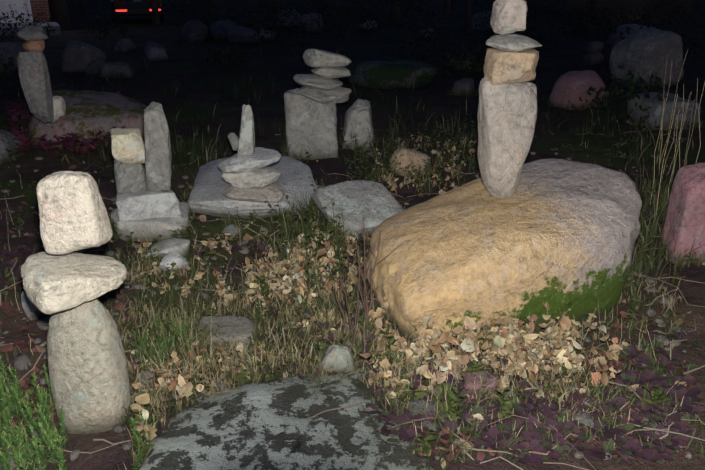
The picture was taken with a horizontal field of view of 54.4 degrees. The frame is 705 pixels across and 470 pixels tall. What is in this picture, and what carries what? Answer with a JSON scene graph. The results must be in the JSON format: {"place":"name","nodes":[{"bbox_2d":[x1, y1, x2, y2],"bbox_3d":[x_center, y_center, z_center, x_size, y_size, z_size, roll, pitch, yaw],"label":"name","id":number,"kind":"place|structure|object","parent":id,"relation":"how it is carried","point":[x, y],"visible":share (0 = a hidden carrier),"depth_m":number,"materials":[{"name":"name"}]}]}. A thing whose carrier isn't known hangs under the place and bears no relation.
{"place":"outdoors","nodes":[
{"label":"outdoors","id":0,"kind":"place"},
{"bbox_2d":[0,0,704,469],"bbox_3d":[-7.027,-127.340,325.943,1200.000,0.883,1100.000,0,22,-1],"label":"ground","id":1,"kind":"structure","parent":0,"point":[140,34],"depth_m":6.40,"materials":[{"name":"soil"}]},
{"bbox_2d":[0,129,21,162],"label":"rock","id":2,"kind":"object","parent":1,"relation":"on","point":[10,138],"depth_m":5.57,"materials":[{"name":"stone"}]},
{"bbox_2d":[0,42,27,70],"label":"rock pile","id":3,"kind":"object","parent":1,"relation":"on","point":[14,49],"depth_m":10.39,"materials":[{"name":"stone"}]},
{"bbox_2d":[0,0,60,35],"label":"house front","id":4,"kind":"structure","parent":1,"relation":"on","point":[36,6],"depth_m":19.93,"materials":[{"name":"brick"}]},
{"bbox_2d":[21,291,41,319],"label":"rock","id":5,"kind":"object","parent":1,"relation":"on","point":[31,310],"depth_m":3.09,"materials":[{"name":"stone"}]},
{"bbox_2d":[48,0,72,29],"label":"tree","id":6,"kind":"object","parent":1,"relation":"on","point":[59,12],"depth_m":21.36,"materials":[{"name":"brown plant"}]},
{"bbox_2d":[61,40,105,72],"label":"rock","id":7,"kind":"object","parent":1,"relation":"on","point":[78,56],"depth_m":10.04,"materials":[{"name":"stone"}]},
{"bbox_2d":[27,90,146,147],"bbox_3d":[-2.378,-1.015,6.353,1.150,0.550,1.100,-7,23,-17],"label":"boulder","id":8,"kind":"object","parent":1,"relation":"on","point":[86,111],"depth_m":5.95,"materials":[{"name":"stone"}]},
{"bbox_2d":[17,50,53,122],"bbox_3d":[-2.469,-1.154,5.365,0.217,0.589,0.185,0,22,-1],"label":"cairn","id":9,"kind":"object","parent":8,"relation":"on","point":[34,76],"depth_m":5.30,"materials":[{"name":"grey stone"}]},
{"bbox_2d":[22,40,44,51],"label":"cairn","id":10,"kind":"object","parent":9,"relation":"on","point":[30,46],"depth_m":5.21,"materials":[{"name":"orange stone"}]},
{"bbox_2d":[17,25,47,40],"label":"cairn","id":11,"kind":"object","parent":10,"relation":"on","point":[32,33],"depth_m":5.17,"materials":[{"name":"grey stone"}]},
{"bbox_2d":[51,96,65,122],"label":"rock","id":12,"kind":"object","parent":8,"relation":"on","point":[59,107],"depth_m":5.50,"materials":[{"name":"grey stone"}]},
{"bbox_2d":[47,299,130,433],"bbox_3d":[-0.918,0.498,2.383,0.268,0.647,0.214,0,22,-1],"label":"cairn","id":13,"kind":"object","parent":1,"relation":"on","point":[88,375],"depth_m":2.28,"materials":[{"name":"beige stone"}]},
{"bbox_2d":[21,252,126,313],"bbox_3d":[-0.908,0.137,2.240,0.321,0.124,0.273,-12,27,-42],"label":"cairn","id":14,"kind":"object","parent":13,"relation":"on","point":[52,284],"depth_m":2.15,"materials":[{"name":"beige stone"}]},
{"bbox_2d":[37,171,112,254],"bbox_3d":[-0.873,-0.067,2.160,0.191,0.282,0.150,0,22,-1],"label":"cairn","id":15,"kind":"object","parent":14,"relation":"on","point":[73,215],"depth_m":2.10,"materials":[{"name":"beige stone"}]},
{"bbox_2d":[85,59,105,74],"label":"rock","id":16,"kind":"object","parent":1,"relation":"on","point":[98,64],"depth_m":9.84,"materials":[{"name":"stone"}]},
{"bbox_2d":[99,61,136,78],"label":"boulder","id":17,"kind":"object","parent":1,"relation":"on","point":[122,67],"depth_m":9.39,"materials":[{"name":"stone"}]},
{"bbox_2d":[114,39,136,52],"bbox_3d":[-4.489,-3.715,13.574,0.357,0.331,0.453,5,22,11],"label":"rock pile","id":18,"kind":"object","parent":1,"relation":"on","point":[126,45],"depth_m":13.44,"materials":[{"name":"grey stone"}]},
{"bbox_2d":[111,0,163,21],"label":"parked car","id":19,"kind":"object","parent":1,"relation":"on","point":[129,7],"depth_m":25.35,"materials":[{"name":"black paint"}]},
{"bbox_2d":[111,202,188,241],"bbox_3d":[-1.204,-0.042,4.117,0.465,0.226,0.372,0,22,-1],"label":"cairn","id":20,"kind":"object","parent":1,"relation":"on","point":[152,228],"depth_m":3.95,"materials":[{"name":"grey stone"}]},
{"bbox_2d":[116,189,181,221],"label":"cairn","id":21,"kind":"object","parent":20,"relation":"on","point":[142,204],"depth_m":3.94,"materials":[{"name":"stone"}]},
{"bbox_2d":[114,159,145,193],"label":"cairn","id":22,"kind":"object","parent":21,"relation":"on","point":[130,178],"depth_m":3.94,"materials":[{"name":"grey stone"}]},
{"bbox_2d":[111,128,144,163],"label":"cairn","id":23,"kind":"object","parent":22,"relation":"on","point":[127,145],"depth_m":3.88,"materials":[{"name":"beige stone"}]},
{"bbox_2d":[144,101,171,191],"bbox_3d":[-1.117,-0.471,3.887,0.180,0.558,0.114,0,22,-1],"label":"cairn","id":24,"kind":"object","parent":21,"relation":"on","point":[158,158],"depth_m":3.83,"materials":[{"name":"grey stone"}]},
{"bbox_2d":[143,42,167,54],"bbox_3d":[-3.689,-3.470,12.879,0.442,0.263,0.390,4,23,-15],"label":"rock pile","id":25,"kind":"object","parent":1,"relation":"on","point":[149,45],"depth_m":12.76,"materials":[{"name":"stone"}]},
{"bbox_2d":[152,0,159,23],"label":"tree","id":26,"kind":"object","parent":1,"relation":"on","point":[156,19],"depth_m":25.45,"materials":[{"name":"black plant"}]},
{"bbox_2d":[146,47,168,60],"bbox_3d":[-3.329,-3.044,11.628,0.372,0.292,0.412,-20,27,-25],"label":"rock pile","id":27,"kind":"object","parent":1,"relation":"on","point":[153,53],"depth_m":11.50,"materials":[{"name":"grey stone"}]},
{"bbox_2d":[144,238,189,259],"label":"rock","id":28,"kind":"object","parent":1,"relation":"on","point":[165,247],"depth_m":3.68,"materials":[{"name":"grey stone"}]},
{"bbox_2d":[159,252,189,273],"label":"rock","id":29,"kind":"object","parent":1,"relation":"on","point":[175,257],"depth_m":3.50,"materials":[{"name":"stone"}]},
{"bbox_2d":[180,20,212,41],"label":"rock","id":30,"kind":"object","parent":1,"relation":"on","point":[195,31],"depth_m":15.97,"materials":[{"name":"stone"}]},
{"bbox_2d":[209,19,236,41],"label":"rock","id":31,"kind":"object","parent":1,"relation":"on","point":[218,30],"depth_m":16.05,"materials":[{"name":"stone"}]},
{"bbox_2d":[194,315,257,347],"bbox_3d":[-0.549,0.424,2.975,0.275,0.076,0.248,0,22,-1],"label":"rock","id":32,"kind":"object","parent":1,"relation":"on","point":[240,326],"depth_m":2.94,"materials":[{"name":"grey stone"}]},
{"bbox_2d":[221,224,242,237],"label":"rock","id":33,"kind":"object","parent":1,"relation":"on","point":[228,228],"visible":0.73,"depth_m":4.04,"materials":[{"name":"grey stone"}]},
{"bbox_2d":[227,26,259,44],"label":"rock","id":34,"kind":"object","parent":1,"relation":"on","point":[236,34],"depth_m":15.40,"materials":[{"name":"stone"}]},
{"bbox_2d":[188,156,316,218],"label":"slab","id":35,"kind":"structure","parent":1,"relation":"on","point":[211,185],"depth_m":4.46,"materials":[{"name":"stone"}]},
{"bbox_2d":[222,182,284,201],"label":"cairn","id":36,"kind":"object","parent":35,"relation":"on","point":[254,194],"visible":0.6,"depth_m":4.24,"materials":[{"name":"grey stone"}]},
{"bbox_2d":[222,167,281,188],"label":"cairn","id":37,"kind":"object","parent":36,"relation":"on","point":[263,177],"visible":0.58,"depth_m":4.20,"materials":[{"name":"grey stone"}]},
{"bbox_2d":[218,147,280,173],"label":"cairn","id":38,"kind":"object","parent":37,"relation":"on","point":[260,157],"visible":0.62,"depth_m":4.18,"materials":[{"name":"stone"}]},
{"bbox_2d":[228,133,238,150],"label":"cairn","id":39,"kind":"object","parent":38,"relation":"on","point":[233,138],"depth_m":4.45,"materials":[{"name":"grey stone"}]},
{"bbox_2d":[237,104,254,154],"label":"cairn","id":40,"kind":"object","parent":38,"relation":"on","point":[246,144],"visible":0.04,"depth_m":4.17,"materials":[{"name":"grey stone"}]},
{"bbox_2d":[259,29,274,39],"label":"rock pile","id":41,"kind":"object","parent":1,"relation":"on","point":[266,35],"depth_m":16.71,"materials":[{"name":"grey stone"}]},
{"bbox_2d":[138,368,435,469],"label":"boulder","id":42,"kind":"object","parent":1,"relation":"on","point":[266,425],"depth_m":2.29,"materials":[{"name":"stone"}]},
{"bbox_2d":[277,14,302,28],"bbox_3d":[-1.906,-7.131,22.976,1.261,0.540,1.122,-11,17,-30],"label":"rock pile","id":43,"kind":"object","parent":1,"relation":"on","point":[289,20],"depth_m":22.53,"materials":[{"name":"grey stone"}]},
{"bbox_2d":[284,88,337,159],"bbox_3d":[-0.342,-0.887,5.757,0.446,0.684,0.323,0,22,-1],"label":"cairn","id":44,"kind":"object","parent":1,"relation":"on","point":[312,123],"visible":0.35,"depth_m":5.61,"materials":[{"name":"grey stone"}]},
{"bbox_2d":[297,86,350,103],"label":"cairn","id":45,"kind":"object","parent":44,"relation":"on","point":[339,94],"depth_m":5.55,"materials":[{"name":"grey stone"}]},
{"bbox_2d":[293,74,342,89],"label":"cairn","id":46,"kind":"object","parent":45,"relation":"on","point":[314,81],"depth_m":5.49,"materials":[{"name":"grey stone"}]},
{"bbox_2d":[311,67,350,78],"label":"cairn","id":47,"kind":"object","parent":46,"relation":"on","point":[330,72],"depth_m":5.49,"materials":[{"name":"grey stone"}]},
{"bbox_2d":[303,48,350,67],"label":"stone","id":48,"kind":"object","parent":47,"relation":"on","point":[313,57],"depth_m":5.43,"materials":[{"name":"grey stone"}]},
{"bbox_2d":[299,13,323,32],"bbox_3d":[-1.208,-6.032,19.834,0.661,0.757,0.722,15,30,12],"label":"rock pile","id":49,"kind":"object","parent":1,"relation":"on","point":[308,20],"depth_m":19.52,"materials":[{"name":"stone"}]},
{"bbox_2d":[318,344,355,372],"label":"rock","id":50,"kind":"object","parent":1,"relation":"on","point":[337,355],"visible":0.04,"depth_m":2.64,"materials":[{"name":"grey stone"}]},
{"bbox_2d":[0,133,691,469],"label":"pebbles","id":51,"kind":"object","parent":1,"relation":"on","point":[20,360],"visible":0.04,"depth_m":2.79,"materials":[{"name":"stone"}]},
{"bbox_2d":[0,50,704,469],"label":"twigs and stalks","id":52,"kind":"object","parent":1,"relation":"on","point":[364,298],"visible":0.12,"depth_m":2.87,"materials":[{"name":"brown plant"}]},
{"bbox_2d":[0,91,704,468],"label":"leaf litter","id":53,"kind":"object","parent":1,"relation":"on","point":[632,445],"visible":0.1,"depth_m":2.68,"materials":[{"name":"brown plant"}]},
{"bbox_2d":[0,0,704,127],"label":"shrubs","id":54,"kind":"object","parent":1,"relation":"on","point":[629,76],"depth_m":17.54,"materials":[{"name":"green plant"}]},
{"bbox_2d":[0,26,704,469],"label":"grass and weeds","id":55,"kind":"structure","parent":1,"relation":"on","point":[166,342],"depth_m":3.03,"materials":[{"name":"green plant"}]},
{"bbox_2d":[312,180,402,237],"bbox_3d":[0.036,-0.170,4.173,0.460,0.100,0.500,-13,41,-23],"label":"flat rock","id":56,"kind":"object","parent":1,"relation":"on","point":[377,202],"visible":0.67,"depth_m":4.12,"materials":[{"name":"grey stone"}]},
{"bbox_2d":[342,99,374,150],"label":"rock","id":57,"kind":"object","parent":1,"relation":"on","point":[358,114],"visible":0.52,"depth_m":5.91,"materials":[{"name":"grey stone"}]},
{"bbox_2d":[359,19,377,30],"bbox_3d":[0.521,-6.289,20.611,0.572,0.368,0.612,16,26,34],"label":"rock pile","id":58,"kind":"object","parent":1,"relation":"on","point":[368,22],"depth_m":20.42,"materials":[{"name":"grey stone"}]},
{"bbox_2d":[342,60,437,88],"bbox_3d":[0.481,-2.198,9.510,1.196,0.438,1.076,-7,23,-17],"label":"mossy rock","id":59,"kind":"object","parent":1,"relation":"on","point":[383,74],"depth_m":9.11,"materials":[{"name":"stone"}]},
{"bbox_2d":[389,147,430,175],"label":"orange rock","id":60,"kind":"object","parent":1,"relation":"on","point":[415,155],"visible":0.77,"depth_m":5.18,"materials":[{"name":"stone"}]},
{"bbox_2d":[408,399,438,415],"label":"rock","id":61,"kind":"object","parent":1,"relation":"on","point":[415,410],"depth_m":2.43,"materials":[{"name":"stone"}]},
{"bbox_2d":[416,28,433,39],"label":"rock pile","id":62,"kind":"object","parent":1,"relation":"on","point":[429,29],"depth_m":16.88,"materials":[{"name":"stone"}]},
{"bbox_2d":[450,78,474,96],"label":"rock","id":63,"kind":"object","parent":1,"relation":"on","point":[466,85],"depth_m":8.38,"materials":[{"name":"stone"}]},
{"bbox_2d":[445,55,483,70],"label":"mossy rock","id":64,"kind":"object","parent":1,"relation":"on","point":[457,63],"depth_m":10.30,"materials":[{"name":"stone"}]},
{"bbox_2d":[463,370,498,397],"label":"rock","id":65,"kind":"object","parent":1,"relation":"on","point":[473,379],"depth_m":2.57,"materials":[{"name":"pink stone"}]},
{"bbox_2d":[472,11,492,31],"bbox_3d":[4.221,-6.452,20.917,1.115,0.753,1.218,9,23,37],"label":"rock pile","id":66,"kind":"object","parent":1,"relation":"on","point":[481,15],"depth_m":20.62,"materials":[{"name":"grey stone"}]},
{"bbox_2d":[366,158,641,340],"bbox_3d":[0.740,0.067,3.375,1.380,0.685,1.020,-7,19,-12],"label":"boulder","id":67,"kind":"object","parent":1,"relation":"on","point":[559,235],"visible":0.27,"depth_m":2.97,"materials":[{"name":"stone"}]},
{"bbox_2d":[477,78,537,198],"bbox_3d":[0.704,-0.442,3.182,0.270,0.580,0.196,0,22,-1],"label":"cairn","id":68,"kind":"object","parent":67,"relation":"on","point":[507,116],"depth_m":3.08,"materials":[{"name":"grey stone"}]},
{"bbox_2d":[483,48,538,84],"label":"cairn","id":69,"kind":"object","parent":68,"relation":"on","point":[503,67],"depth_m":2.98,"materials":[{"name":"beige stone"}]},
{"bbox_2d":[485,34,541,51],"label":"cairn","id":70,"kind":"object","parent":69,"relation":"on","point":[513,42],"depth_m":2.96,"materials":[{"name":"grey stone"}]},
{"bbox_2d":[490,0,526,34],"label":"rock","id":71,"kind":"object","parent":70,"relation":"on","point":[508,16],"depth_m":2.93,"materials":[{"name":"grey stone"}]},
{"bbox_2d":[549,70,605,108],"bbox_3d":[2.499,-1.629,7.764,0.575,0.472,0.603,-16,27,-35],"label":"rock","id":72,"kind":"object","parent":1,"relation":"on","point":[575,85],"depth_m":7.54,"materials":[{"name":"pink stone"}]},
{"bbox_2d":[582,52,603,64],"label":"rock","id":73,"kind":"object","parent":1,"relation":"on","point":[594,58],"depth_m":10.85,"materials":[{"name":"stone"}]},
{"bbox_2d":[585,41,603,52],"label":"rock","id":74,"kind":"object","parent":1,"relation":"on","point":[592,46],"depth_m":12.99,"materials":[{"name":"stone"}]},
{"bbox_2d":[606,32,626,47],"bbox_3d":[5.394,-3.940,13.991,0.406,0.401,0.463,8,27,21],"label":"rock pile","id":75,"kind":"object","parent":1,"relation":"on","point":[611,40],"depth_m":13.82,"materials":[{"name":"stone"}]},
{"bbox_2d":[543,0,693,13],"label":"shed with lit window","id":76,"kind":"structure","parent":1,"relation":"on","point":[639,4],"depth_m":32.58,"materials":[{"name":"grey"}]},
{"bbox_2d":[616,24,655,35],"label":"rock","id":77,"kind":"object","parent":1,"relation":"on","point":[632,27],"depth_m":16.69,"materials":[{"name":"grey stone"}]},
{"bbox_2d":[609,28,683,86],"bbox_3d":[4.039,-2.362,9.416,0.877,0.885,0.778,-17,32,-26],"label":"rock","id":78,"kind":"object","parent":1,"relation":"on","point":[640,50],"depth_m":9.14,"materials":[{"name":"grey stone"}]},
{"bbox_2d":[627,91,700,129],"bbox_3d":[3.099,-1.184,6.856,0.616,0.451,0.554,0,22,-1],"label":"rock","id":79,"kind":"object","parent":1,"relation":"on","point":[667,111],"depth_m":6.63,"materials":[{"name":"stone"}]},
{"bbox_2d":[662,162,704,263],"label":"edge rock","id":80,"kind":"object","parent":1,"relation":"on","point":[685,218],"depth_m":3.57,"materials":[{"name":"pink stone"}]}
]}

